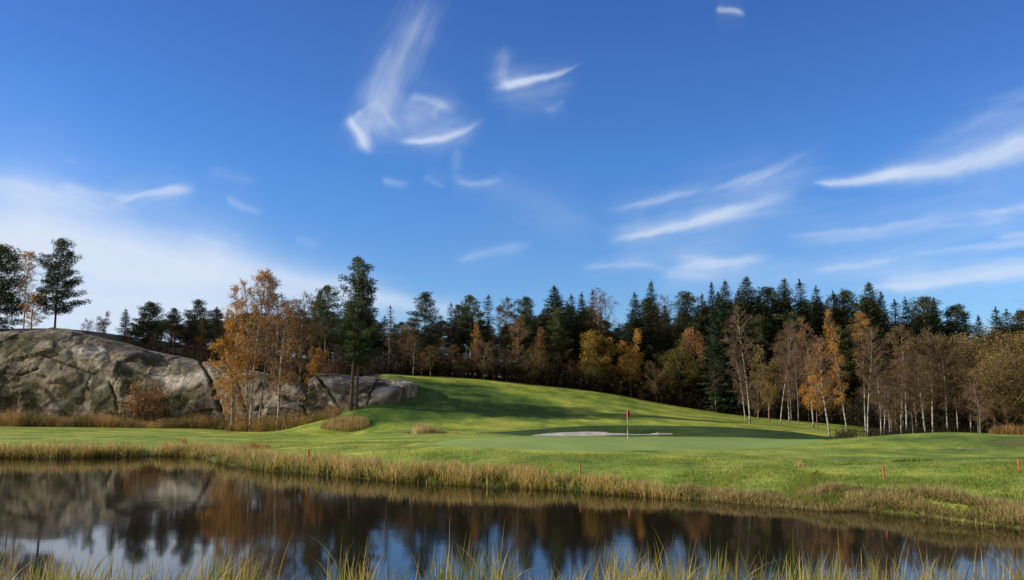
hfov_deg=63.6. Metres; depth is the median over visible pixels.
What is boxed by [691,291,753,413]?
spruce tree
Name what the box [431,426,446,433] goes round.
reed clump
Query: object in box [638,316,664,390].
spruce tree
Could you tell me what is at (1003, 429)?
reed clump
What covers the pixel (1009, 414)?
broadleaf tree
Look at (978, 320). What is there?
spruce tree
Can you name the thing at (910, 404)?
birch tree
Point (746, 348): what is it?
birch tree
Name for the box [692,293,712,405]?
spruce tree
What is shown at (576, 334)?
spruce tree
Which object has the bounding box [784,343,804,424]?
birch tree
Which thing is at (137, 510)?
pond water
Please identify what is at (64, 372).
rock outcrop
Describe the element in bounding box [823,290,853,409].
spruce tree
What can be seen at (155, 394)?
shrub
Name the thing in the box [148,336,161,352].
birch tree
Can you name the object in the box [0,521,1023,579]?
reeds
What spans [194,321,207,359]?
birch tree
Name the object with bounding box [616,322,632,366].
pine tree
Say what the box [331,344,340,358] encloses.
birch tree
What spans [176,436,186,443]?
reed clump
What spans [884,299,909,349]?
spruce tree
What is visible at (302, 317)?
pine tree
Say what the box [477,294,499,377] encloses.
spruce tree
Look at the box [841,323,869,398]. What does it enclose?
pine tree
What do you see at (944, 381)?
birch tree
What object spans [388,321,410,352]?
pine tree
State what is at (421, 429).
reed clump
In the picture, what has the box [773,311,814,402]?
pine tree
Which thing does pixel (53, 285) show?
pine tree
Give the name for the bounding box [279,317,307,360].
pine tree
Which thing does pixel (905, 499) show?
bank grass
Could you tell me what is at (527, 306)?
pine tree
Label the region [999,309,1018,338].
spruce tree
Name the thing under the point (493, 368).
broadleaf tree
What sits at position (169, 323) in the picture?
pine tree
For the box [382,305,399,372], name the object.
spruce tree
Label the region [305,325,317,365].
birch tree
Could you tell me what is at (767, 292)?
pine tree
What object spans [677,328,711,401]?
broadleaf tree
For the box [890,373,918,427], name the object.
birch tree
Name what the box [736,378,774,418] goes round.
broadleaf tree
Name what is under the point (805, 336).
birch tree
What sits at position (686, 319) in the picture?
pine tree
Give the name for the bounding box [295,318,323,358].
pine tree
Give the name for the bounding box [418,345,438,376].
birch tree
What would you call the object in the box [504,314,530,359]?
birch tree
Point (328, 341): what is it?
birch tree
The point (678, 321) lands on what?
spruce tree
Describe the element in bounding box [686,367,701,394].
birch tree
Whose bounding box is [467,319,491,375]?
pine tree
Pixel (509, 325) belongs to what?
pine tree
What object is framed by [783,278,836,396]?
spruce tree
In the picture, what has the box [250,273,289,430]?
birch tree
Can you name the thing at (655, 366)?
birch tree
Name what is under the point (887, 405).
birch tree
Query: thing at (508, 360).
broadleaf tree
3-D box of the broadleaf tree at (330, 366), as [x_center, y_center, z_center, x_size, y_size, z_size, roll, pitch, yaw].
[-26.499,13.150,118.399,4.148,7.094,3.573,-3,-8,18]
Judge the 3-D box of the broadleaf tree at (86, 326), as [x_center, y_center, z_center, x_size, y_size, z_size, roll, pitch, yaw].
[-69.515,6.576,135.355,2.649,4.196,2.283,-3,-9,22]
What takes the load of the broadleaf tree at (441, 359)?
on the ground at (469, 407)
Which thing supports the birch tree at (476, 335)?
on the ground at (469, 407)
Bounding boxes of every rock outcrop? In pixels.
[0,327,308,423]
[265,402,329,429]
[307,373,417,409]
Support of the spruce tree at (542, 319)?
on the ground at (469, 407)
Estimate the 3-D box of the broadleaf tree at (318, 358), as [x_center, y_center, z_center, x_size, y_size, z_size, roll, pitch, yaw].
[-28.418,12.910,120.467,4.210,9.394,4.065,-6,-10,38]
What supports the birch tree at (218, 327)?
on the ground at (469, 407)
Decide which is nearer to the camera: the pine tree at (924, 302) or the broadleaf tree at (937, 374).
the broadleaf tree at (937, 374)
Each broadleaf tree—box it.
[79,319,95,333]
[94,312,110,336]
[302,347,332,386]
[314,357,340,373]
[414,356,428,375]
[429,341,451,375]
[449,355,476,377]
[460,347,483,376]
[468,338,497,379]
[480,357,505,379]
[495,345,518,380]
[513,346,550,383]
[513,356,524,381]
[525,358,538,377]
[547,346,579,385]
[574,330,621,390]
[578,351,609,382]
[598,361,627,392]
[615,328,644,396]
[635,361,672,402]
[651,336,704,405]
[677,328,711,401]
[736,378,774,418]
[749,345,783,420]
[770,388,796,412]
[797,359,834,430]
[859,376,920,431]
[862,370,899,431]
[891,356,938,425]
[913,347,964,410]
[913,358,956,431]
[926,387,962,429]
[948,362,1002,432]
[987,382,1023,424]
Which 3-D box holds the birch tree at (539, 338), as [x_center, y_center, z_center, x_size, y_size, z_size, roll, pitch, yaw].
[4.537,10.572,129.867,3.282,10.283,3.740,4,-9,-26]
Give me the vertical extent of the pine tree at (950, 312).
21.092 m
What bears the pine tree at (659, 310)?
on the ground at (469, 407)
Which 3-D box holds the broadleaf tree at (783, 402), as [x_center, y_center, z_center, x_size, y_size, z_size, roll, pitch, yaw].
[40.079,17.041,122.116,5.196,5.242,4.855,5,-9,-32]
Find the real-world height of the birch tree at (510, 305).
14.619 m
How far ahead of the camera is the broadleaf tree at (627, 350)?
128.52 m
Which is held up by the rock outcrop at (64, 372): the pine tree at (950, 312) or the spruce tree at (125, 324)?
the spruce tree at (125, 324)
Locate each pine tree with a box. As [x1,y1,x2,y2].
[0,243,34,330]
[27,236,90,327]
[126,301,166,350]
[160,319,172,340]
[162,332,182,353]
[163,315,180,340]
[165,308,184,354]
[175,320,190,336]
[177,298,215,358]
[205,309,224,325]
[240,321,266,353]
[241,318,274,363]
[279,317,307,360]
[288,309,309,357]
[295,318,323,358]
[307,292,329,370]
[308,285,344,368]
[321,337,335,358]
[327,310,341,359]
[327,324,343,349]
[329,256,391,410]
[332,275,383,408]
[361,326,387,352]
[373,324,391,350]
[374,342,395,360]
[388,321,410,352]
[391,335,410,354]
[404,291,450,374]
[406,333,433,360]
[430,320,458,354]
[442,341,466,358]
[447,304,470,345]
[455,295,487,346]
[457,320,483,361]
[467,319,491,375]
[491,325,518,365]
[500,323,523,348]
[507,297,541,355]
[515,334,538,380]
[541,308,571,384]
[563,305,575,323]
[578,309,597,386]
[582,315,605,359]
[595,320,622,359]
[603,327,627,376]
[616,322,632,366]
[630,297,657,323]
[639,307,675,362]
[661,291,708,364]
[708,308,753,371]
[723,321,760,376]
[740,315,782,396]
[745,286,795,360]
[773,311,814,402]
[794,299,813,315]
[804,301,826,333]
[810,331,830,406]
[812,287,869,413]
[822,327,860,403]
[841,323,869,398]
[873,325,899,397]
[908,295,951,356]
[939,304,984,354]
[1000,308,1023,346]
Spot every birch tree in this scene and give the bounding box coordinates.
[15,250,41,330]
[18,291,48,329]
[123,329,133,343]
[146,330,159,351]
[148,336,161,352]
[160,324,177,354]
[179,342,193,356]
[183,335,211,361]
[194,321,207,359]
[200,339,218,360]
[203,334,253,429]
[209,323,235,359]
[215,323,226,362]
[220,285,251,422]
[224,329,236,360]
[234,278,263,426]
[238,265,281,431]
[245,293,313,430]
[247,293,305,383]
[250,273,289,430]
[279,327,288,363]
[280,290,329,425]
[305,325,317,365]
[319,326,335,373]
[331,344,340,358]
[384,316,395,372]
[395,347,409,362]
[397,320,422,358]
[402,335,425,375]
[405,334,416,373]
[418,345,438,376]
[442,344,460,376]
[470,318,481,377]
[486,302,508,378]
[495,297,515,379]
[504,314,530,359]
[529,327,547,377]
[542,362,554,381]
[564,365,577,381]
[573,366,583,387]
[581,287,616,389]
[591,365,609,384]
[593,290,623,363]
[619,352,640,396]
[652,364,668,395]
[654,294,680,365]
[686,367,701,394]
[699,365,711,400]
[703,364,724,412]
[720,306,762,424]
[724,342,754,423]
[763,329,809,422]
[773,318,808,426]
[775,355,799,423]
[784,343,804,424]
[794,317,822,429]
[799,334,847,436]
[800,379,814,418]
[822,309,850,436]
[846,311,876,434]
[851,327,896,436]
[854,387,867,405]
[862,346,899,434]
[866,372,898,432]
[875,362,908,433]
[882,323,925,430]
[886,347,916,433]
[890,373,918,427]
[893,336,945,426]
[893,353,922,432]
[907,356,934,432]
[911,326,949,432]
[919,334,964,430]
[920,375,951,413]
[929,345,964,431]
[945,333,977,429]
[963,383,997,432]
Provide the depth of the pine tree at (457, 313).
139.82 m
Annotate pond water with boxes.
[0,456,1023,579]
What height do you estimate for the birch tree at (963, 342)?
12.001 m
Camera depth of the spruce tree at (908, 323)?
134.47 m
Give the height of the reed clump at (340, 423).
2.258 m
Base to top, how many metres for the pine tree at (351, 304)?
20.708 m
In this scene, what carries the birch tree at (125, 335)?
on the rock outcrop at (64, 372)
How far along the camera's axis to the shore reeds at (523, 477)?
47.61 m
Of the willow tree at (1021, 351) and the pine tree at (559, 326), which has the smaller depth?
the willow tree at (1021, 351)
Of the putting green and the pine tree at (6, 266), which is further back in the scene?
the pine tree at (6, 266)
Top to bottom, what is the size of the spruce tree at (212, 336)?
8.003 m
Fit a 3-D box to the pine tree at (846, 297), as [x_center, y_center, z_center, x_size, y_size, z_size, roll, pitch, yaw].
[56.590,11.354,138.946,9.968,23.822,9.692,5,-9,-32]
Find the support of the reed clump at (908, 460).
on the ground at (469, 407)
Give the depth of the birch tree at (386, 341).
129.82 m
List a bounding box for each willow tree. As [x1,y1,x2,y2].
[925,323,1023,427]
[957,344,1023,429]
[968,330,1023,422]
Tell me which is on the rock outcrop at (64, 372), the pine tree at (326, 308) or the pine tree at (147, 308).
the pine tree at (147, 308)
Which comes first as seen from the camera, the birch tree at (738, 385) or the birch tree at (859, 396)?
the birch tree at (738, 385)
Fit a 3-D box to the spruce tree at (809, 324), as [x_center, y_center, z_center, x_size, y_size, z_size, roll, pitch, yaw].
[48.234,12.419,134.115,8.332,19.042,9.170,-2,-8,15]
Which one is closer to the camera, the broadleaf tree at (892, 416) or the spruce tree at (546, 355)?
the broadleaf tree at (892, 416)
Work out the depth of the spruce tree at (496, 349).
133.18 m
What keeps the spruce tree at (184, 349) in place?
on the ground at (469, 407)
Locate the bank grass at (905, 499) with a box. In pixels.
[663,479,1023,528]
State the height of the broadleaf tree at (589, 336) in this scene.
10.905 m
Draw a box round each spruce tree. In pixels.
[113,308,135,343]
[179,340,190,356]
[198,319,220,359]
[208,306,221,358]
[212,314,229,358]
[307,338,329,359]
[328,346,340,360]
[331,306,353,364]
[381,316,389,356]
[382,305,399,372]
[385,349,406,374]
[435,316,445,359]
[439,303,461,358]
[443,331,465,374]
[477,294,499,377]
[491,344,501,375]
[532,285,581,382]
[535,308,554,381]
[535,336,552,382]
[557,317,585,386]
[563,294,584,368]
[571,291,589,356]
[578,289,602,357]
[579,329,614,384]
[610,345,623,389]
[615,322,654,395]
[617,292,649,393]
[638,280,679,386]
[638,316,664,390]
[651,327,684,393]
[660,306,673,324]
[664,312,670,333]
[673,312,684,348]
[679,337,703,397]
[681,326,727,402]
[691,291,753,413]
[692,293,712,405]
[701,283,726,386]
[718,280,756,365]
[725,275,782,397]
[726,288,759,397]
[752,278,816,406]
[762,311,791,407]
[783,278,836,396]
[786,308,833,406]
[801,286,845,406]
[822,321,850,406]
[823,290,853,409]
[835,305,852,398]
[841,282,903,416]
[845,324,881,407]
[872,292,901,395]
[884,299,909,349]
[889,328,914,376]
[894,297,926,378]
[918,297,950,359]
[953,309,981,351]
[965,315,990,374]
[983,306,1009,349]
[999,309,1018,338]
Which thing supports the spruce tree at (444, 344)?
on the ground at (469, 407)
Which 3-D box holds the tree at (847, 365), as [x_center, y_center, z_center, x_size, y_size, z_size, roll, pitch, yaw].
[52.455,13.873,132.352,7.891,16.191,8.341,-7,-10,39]
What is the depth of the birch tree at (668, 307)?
135.66 m
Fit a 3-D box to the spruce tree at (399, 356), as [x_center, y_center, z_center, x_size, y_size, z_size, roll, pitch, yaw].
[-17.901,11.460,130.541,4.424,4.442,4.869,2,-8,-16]
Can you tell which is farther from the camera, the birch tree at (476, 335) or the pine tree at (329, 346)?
the pine tree at (329, 346)
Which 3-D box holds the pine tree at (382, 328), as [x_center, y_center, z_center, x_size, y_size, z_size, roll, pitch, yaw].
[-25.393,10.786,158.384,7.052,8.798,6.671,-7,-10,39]
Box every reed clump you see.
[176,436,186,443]
[221,441,269,451]
[320,414,369,431]
[411,421,434,433]
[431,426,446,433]
[794,460,805,465]
[891,458,931,461]
[985,423,1023,434]
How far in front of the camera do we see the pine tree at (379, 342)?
145.27 m
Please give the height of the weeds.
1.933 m
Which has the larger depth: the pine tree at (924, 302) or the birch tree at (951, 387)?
the pine tree at (924, 302)
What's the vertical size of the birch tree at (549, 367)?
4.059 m
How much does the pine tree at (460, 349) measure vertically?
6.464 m
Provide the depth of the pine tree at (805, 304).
174.70 m
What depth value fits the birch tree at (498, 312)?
134.39 m
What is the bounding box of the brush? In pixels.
[0,403,346,431]
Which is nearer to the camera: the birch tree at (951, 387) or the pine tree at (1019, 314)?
the birch tree at (951, 387)
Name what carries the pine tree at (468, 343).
on the ground at (469, 407)
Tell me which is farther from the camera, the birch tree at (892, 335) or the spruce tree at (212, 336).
the spruce tree at (212, 336)
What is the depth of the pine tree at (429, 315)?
133.05 m
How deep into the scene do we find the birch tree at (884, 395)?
94.01 m
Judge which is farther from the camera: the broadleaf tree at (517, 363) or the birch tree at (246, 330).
the broadleaf tree at (517, 363)
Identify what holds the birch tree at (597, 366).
on the ground at (469, 407)
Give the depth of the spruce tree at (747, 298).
135.14 m
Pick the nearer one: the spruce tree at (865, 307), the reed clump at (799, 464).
the reed clump at (799, 464)
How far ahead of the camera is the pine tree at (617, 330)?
134.32 m
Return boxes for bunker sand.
[532,432,671,435]
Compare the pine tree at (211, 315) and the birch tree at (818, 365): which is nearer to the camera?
the birch tree at (818, 365)
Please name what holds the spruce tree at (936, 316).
on the ground at (469, 407)
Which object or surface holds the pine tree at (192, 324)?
on the ground at (469, 407)
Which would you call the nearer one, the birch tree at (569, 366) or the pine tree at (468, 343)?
the birch tree at (569, 366)
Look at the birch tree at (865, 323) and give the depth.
83.49 m
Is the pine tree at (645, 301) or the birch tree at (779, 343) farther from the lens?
the pine tree at (645, 301)
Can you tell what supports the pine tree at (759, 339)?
on the ground at (469, 407)
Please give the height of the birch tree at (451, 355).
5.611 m
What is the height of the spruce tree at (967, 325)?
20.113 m
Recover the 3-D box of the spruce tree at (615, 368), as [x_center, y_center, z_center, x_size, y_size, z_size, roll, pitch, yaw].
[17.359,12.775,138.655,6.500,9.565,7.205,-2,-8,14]
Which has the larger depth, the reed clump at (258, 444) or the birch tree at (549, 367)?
the birch tree at (549, 367)
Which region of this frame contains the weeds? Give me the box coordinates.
[830,421,1023,437]
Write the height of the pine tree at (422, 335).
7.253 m
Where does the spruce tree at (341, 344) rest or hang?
on the ground at (469, 407)
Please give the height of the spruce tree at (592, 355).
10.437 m
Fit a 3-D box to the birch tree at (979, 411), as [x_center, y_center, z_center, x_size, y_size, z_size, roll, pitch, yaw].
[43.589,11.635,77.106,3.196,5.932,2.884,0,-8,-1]
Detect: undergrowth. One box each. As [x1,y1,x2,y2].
[113,338,420,383]
[361,347,1023,432]
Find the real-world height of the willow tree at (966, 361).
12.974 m
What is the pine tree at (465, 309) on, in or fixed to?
on the ground at (469, 407)
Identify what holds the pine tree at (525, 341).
on the ground at (469, 407)
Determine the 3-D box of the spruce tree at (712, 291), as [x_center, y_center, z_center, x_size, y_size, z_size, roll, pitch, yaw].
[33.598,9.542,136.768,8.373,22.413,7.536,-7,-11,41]
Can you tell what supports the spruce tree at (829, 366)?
on the ground at (469, 407)
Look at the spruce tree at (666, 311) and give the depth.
171.13 m
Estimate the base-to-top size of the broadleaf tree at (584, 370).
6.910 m
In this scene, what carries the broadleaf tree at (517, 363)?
on the ground at (469, 407)
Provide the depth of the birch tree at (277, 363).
118.30 m
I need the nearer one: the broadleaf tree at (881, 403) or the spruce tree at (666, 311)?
the broadleaf tree at (881, 403)
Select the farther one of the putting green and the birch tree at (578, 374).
the birch tree at (578, 374)
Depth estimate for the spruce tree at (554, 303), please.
134.19 m
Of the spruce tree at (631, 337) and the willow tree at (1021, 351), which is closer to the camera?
the willow tree at (1021, 351)
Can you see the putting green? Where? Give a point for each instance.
(592, 443)
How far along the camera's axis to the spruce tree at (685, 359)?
130.22 m
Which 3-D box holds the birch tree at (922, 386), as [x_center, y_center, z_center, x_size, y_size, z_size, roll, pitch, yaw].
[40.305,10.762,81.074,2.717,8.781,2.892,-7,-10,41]
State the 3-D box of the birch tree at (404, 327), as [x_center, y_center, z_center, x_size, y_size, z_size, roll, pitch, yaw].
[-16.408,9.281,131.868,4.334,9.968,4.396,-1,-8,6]
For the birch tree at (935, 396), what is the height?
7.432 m
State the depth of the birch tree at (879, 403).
82.30 m
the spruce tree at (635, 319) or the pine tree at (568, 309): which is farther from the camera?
the pine tree at (568, 309)
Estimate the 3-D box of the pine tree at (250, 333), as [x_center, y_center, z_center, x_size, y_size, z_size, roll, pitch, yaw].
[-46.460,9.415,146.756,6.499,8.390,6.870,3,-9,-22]
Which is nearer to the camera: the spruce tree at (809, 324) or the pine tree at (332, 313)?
the spruce tree at (809, 324)
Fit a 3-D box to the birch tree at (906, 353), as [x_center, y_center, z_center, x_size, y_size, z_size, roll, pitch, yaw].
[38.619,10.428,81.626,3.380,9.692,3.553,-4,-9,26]
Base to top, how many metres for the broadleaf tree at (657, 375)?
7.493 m
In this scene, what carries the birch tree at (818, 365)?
on the ground at (469, 407)
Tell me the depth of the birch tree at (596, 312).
132.46 m
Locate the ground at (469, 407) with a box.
[0,328,1023,528]
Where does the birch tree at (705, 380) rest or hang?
on the ground at (469, 407)
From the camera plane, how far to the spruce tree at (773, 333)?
132.94 m
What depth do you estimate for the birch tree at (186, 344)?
136.75 m
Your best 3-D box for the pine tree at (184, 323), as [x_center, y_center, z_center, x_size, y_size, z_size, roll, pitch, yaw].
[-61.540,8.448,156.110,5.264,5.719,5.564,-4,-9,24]
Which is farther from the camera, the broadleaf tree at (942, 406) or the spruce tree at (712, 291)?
the spruce tree at (712, 291)
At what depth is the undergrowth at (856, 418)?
125.04 m
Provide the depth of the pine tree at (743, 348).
132.28 m
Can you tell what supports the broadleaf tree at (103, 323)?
on the rock outcrop at (64, 372)
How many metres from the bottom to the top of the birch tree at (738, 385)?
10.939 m
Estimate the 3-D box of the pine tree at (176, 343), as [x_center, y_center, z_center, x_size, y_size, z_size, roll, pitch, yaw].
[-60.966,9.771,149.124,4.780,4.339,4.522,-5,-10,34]
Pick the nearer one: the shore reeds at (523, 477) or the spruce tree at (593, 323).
the shore reeds at (523, 477)
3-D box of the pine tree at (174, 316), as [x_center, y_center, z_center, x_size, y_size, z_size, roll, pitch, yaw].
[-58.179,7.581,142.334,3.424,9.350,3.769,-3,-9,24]
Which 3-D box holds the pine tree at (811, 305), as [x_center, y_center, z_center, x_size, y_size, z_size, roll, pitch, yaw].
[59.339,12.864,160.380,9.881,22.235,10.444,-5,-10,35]
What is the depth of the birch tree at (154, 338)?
135.30 m
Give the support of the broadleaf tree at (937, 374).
on the ground at (469, 407)
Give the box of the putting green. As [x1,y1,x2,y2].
[437,437,824,450]
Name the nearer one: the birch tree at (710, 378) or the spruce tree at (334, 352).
the birch tree at (710, 378)
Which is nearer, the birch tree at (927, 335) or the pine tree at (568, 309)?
the birch tree at (927, 335)
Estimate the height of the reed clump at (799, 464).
0.431 m
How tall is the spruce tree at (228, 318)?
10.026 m
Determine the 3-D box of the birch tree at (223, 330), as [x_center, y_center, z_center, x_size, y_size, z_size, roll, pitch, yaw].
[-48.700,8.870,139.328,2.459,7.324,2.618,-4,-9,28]
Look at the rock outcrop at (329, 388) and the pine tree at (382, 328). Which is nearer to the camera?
the rock outcrop at (329, 388)
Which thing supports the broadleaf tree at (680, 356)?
on the ground at (469, 407)
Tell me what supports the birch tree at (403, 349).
on the ground at (469, 407)
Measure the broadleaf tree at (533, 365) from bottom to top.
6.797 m
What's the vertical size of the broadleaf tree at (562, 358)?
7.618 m
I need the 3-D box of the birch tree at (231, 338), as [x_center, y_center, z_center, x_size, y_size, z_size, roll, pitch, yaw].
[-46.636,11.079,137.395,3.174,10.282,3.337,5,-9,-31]
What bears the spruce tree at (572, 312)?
on the ground at (469, 407)
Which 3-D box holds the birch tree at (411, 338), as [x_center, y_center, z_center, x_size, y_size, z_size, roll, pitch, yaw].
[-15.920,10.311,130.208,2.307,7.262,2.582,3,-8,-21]
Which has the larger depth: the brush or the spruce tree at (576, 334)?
the spruce tree at (576, 334)
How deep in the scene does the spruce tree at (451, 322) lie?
136.30 m
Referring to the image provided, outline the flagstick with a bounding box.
[626,410,629,438]
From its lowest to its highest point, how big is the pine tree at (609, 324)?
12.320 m
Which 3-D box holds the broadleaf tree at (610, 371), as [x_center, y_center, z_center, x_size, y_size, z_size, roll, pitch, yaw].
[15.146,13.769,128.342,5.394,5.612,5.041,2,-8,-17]
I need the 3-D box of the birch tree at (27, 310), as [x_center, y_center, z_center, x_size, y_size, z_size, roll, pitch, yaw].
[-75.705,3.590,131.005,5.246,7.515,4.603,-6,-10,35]
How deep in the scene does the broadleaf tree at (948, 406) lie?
92.38 m
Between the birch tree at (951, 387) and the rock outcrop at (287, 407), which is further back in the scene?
the rock outcrop at (287, 407)
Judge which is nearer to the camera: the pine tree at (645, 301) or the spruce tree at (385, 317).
the pine tree at (645, 301)
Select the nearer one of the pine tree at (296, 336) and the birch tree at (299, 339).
the birch tree at (299, 339)
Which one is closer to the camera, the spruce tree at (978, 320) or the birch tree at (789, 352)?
the birch tree at (789, 352)
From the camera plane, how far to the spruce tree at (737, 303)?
133.00 m
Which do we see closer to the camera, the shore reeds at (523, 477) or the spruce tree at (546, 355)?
the shore reeds at (523, 477)
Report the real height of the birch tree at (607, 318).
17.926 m
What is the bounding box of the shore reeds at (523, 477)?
[0,435,691,499]
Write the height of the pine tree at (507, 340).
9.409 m
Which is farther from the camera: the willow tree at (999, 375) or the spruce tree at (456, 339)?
the spruce tree at (456, 339)
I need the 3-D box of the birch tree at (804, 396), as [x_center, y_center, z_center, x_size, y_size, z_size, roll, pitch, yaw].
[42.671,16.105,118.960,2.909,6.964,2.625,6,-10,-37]
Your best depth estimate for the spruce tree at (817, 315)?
137.38 m
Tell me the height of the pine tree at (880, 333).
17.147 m
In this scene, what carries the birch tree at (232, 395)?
on the ground at (469, 407)
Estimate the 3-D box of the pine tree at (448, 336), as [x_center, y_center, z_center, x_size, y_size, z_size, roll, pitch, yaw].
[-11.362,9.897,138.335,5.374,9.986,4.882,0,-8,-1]
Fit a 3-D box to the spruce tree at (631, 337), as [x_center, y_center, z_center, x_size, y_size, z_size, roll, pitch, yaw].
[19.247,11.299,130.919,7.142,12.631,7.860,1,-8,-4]
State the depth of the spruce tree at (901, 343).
132.06 m
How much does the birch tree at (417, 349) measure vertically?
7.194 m
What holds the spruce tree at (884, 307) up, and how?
on the ground at (469, 407)
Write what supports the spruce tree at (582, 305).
on the ground at (469, 407)
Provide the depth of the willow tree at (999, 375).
78.77 m
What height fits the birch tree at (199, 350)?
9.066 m
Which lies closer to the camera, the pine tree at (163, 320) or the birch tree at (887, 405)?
the birch tree at (887, 405)
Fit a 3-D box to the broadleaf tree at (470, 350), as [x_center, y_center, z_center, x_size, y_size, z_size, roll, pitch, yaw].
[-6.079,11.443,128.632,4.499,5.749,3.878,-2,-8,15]
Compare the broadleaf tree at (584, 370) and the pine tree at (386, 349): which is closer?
the broadleaf tree at (584, 370)
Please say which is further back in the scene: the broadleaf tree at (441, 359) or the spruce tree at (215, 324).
the spruce tree at (215, 324)
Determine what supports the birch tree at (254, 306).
on the ground at (469, 407)
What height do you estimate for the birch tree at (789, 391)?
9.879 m
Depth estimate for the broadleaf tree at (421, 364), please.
126.93 m
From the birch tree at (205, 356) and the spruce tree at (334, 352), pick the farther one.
the spruce tree at (334, 352)
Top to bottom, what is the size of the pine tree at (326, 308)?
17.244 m
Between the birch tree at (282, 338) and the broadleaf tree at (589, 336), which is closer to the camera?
the broadleaf tree at (589, 336)
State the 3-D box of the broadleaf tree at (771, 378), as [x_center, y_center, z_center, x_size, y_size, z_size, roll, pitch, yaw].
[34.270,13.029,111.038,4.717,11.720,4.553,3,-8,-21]
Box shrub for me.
[116,376,172,420]
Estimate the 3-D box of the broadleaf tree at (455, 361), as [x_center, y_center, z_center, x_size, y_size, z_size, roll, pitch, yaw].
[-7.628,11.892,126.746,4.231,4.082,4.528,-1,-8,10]
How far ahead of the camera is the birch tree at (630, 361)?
126.88 m
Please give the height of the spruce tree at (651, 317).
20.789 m
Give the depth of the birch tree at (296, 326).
104.68 m
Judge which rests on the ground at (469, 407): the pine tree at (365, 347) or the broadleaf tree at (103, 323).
the pine tree at (365, 347)
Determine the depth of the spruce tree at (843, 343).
140.39 m
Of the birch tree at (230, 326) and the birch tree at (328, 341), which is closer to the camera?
the birch tree at (230, 326)
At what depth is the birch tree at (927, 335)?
89.87 m
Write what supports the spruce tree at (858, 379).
on the ground at (469, 407)
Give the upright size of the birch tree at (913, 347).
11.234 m
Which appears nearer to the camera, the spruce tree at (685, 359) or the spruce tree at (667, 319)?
the spruce tree at (685, 359)
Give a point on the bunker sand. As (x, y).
(579, 434)
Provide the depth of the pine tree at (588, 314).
147.08 m
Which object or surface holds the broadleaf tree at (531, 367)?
on the ground at (469, 407)
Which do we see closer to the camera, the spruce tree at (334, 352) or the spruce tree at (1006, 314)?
the spruce tree at (1006, 314)
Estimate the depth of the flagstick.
61.25 m
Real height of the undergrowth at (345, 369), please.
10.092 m
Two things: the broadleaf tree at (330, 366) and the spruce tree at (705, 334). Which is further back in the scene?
the spruce tree at (705, 334)
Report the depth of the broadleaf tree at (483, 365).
126.32 m
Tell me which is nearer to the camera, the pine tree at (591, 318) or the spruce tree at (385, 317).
the pine tree at (591, 318)
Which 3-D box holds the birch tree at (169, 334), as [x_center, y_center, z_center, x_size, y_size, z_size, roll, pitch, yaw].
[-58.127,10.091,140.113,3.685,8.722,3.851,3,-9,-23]
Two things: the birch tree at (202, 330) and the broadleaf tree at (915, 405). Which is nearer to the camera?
the broadleaf tree at (915, 405)
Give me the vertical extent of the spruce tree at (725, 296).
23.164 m
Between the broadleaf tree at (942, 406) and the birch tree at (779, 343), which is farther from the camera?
the birch tree at (779, 343)
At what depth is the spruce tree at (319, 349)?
145.49 m
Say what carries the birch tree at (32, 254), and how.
on the rock outcrop at (64, 372)
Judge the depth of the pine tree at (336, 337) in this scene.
144.64 m
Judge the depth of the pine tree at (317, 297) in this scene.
136.00 m
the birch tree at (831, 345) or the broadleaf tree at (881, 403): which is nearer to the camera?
the birch tree at (831, 345)
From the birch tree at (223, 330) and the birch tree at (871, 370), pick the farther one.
the birch tree at (223, 330)
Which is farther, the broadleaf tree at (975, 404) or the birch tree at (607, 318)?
the birch tree at (607, 318)
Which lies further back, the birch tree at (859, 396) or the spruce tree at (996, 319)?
the spruce tree at (996, 319)
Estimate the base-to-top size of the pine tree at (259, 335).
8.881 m
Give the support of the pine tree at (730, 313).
on the ground at (469, 407)
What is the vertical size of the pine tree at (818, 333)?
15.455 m
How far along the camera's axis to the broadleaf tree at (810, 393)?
96.86 m
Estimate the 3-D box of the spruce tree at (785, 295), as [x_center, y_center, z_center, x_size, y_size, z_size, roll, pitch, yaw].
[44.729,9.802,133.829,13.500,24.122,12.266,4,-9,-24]
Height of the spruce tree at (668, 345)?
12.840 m

